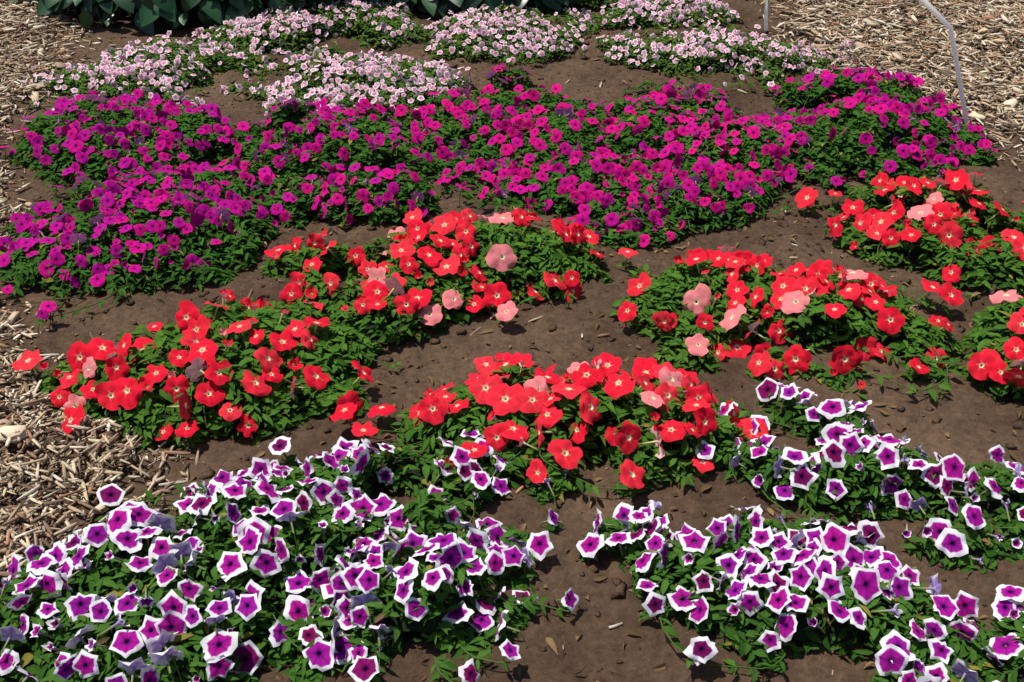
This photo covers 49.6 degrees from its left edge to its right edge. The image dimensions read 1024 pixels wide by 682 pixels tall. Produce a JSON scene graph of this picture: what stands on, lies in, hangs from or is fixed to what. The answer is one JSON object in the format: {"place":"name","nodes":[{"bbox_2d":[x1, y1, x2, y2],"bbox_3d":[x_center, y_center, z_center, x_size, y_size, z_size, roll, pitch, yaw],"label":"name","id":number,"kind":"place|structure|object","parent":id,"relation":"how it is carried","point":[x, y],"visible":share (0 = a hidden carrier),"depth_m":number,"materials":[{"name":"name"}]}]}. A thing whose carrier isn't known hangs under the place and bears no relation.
{"place":"outdoors","nodes":[
{"label":"outdoors","id":0,"kind":"place"},
{"bbox_2d":[0,0,1023,681],"bbox_3d":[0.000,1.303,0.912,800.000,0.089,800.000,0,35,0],"label":"ground","id":1,"kind":"structure","parent":0,"point":[594,646],"depth_m":2.66,"materials":[{"name":"soil"}]},
{"bbox_2d":[1,0,415,35],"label":"leafy plants","id":2,"kind":"object","parent":1,"relation":"on","point":[176,14],"visible":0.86,"depth_m":4.59,"materials":[{"name":"green plant"}]},
{"bbox_2d":[1,0,854,141],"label":"petunia","id":3,"kind":"object","parent":1,"relation":"on","point":[165,73],"visible":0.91,"depth_m":4.30,"materials":[{"name":"pink plant"}]},
{"bbox_2d":[405,0,576,18],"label":"leafy plants","id":4,"kind":"object","parent":1,"relation":"on","point":[437,8],"visible":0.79,"depth_m":4.75,"materials":[{"name":"green plant"}]},
{"bbox_2d":[0,57,1005,340],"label":"petunia","id":5,"kind":"object","parent":1,"relation":"on","point":[164,203],"visible":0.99,"depth_m":3.48,"materials":[{"name":"purple plant"}]},
{"bbox_2d":[0,328,1023,681],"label":"petunia","id":6,"kind":"object","parent":1,"relation":"on","point":[144,592],"visible":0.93,"depth_m":2.04,"materials":[{"name":"purple plant"}]},
{"bbox_2d":[0,0,1023,681],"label":"mulch","id":7,"kind":"object","parent":1,"relation":"on","point":[902,48],"visible":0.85,"depth_m":3.99,"materials":[{"name":"brown wood"}]},
{"bbox_2d":[0,0,1023,681],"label":"soil clods","id":8,"kind":"object","parent":1,"relation":"on","point":[618,592],"visible":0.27,"depth_m":2.77,"materials":[{"name":"brown soil"}]},
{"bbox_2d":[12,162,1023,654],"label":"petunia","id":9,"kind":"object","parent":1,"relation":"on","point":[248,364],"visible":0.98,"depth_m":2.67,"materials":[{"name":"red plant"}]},
{"bbox_2d":[764,0,968,123],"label":"white hoop","id":10,"kind":"object","parent":1,"relation":"on","point":[927,4],"visible":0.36,"depth_m":3.70,"materials":[{"name":"white metal"}]}
]}

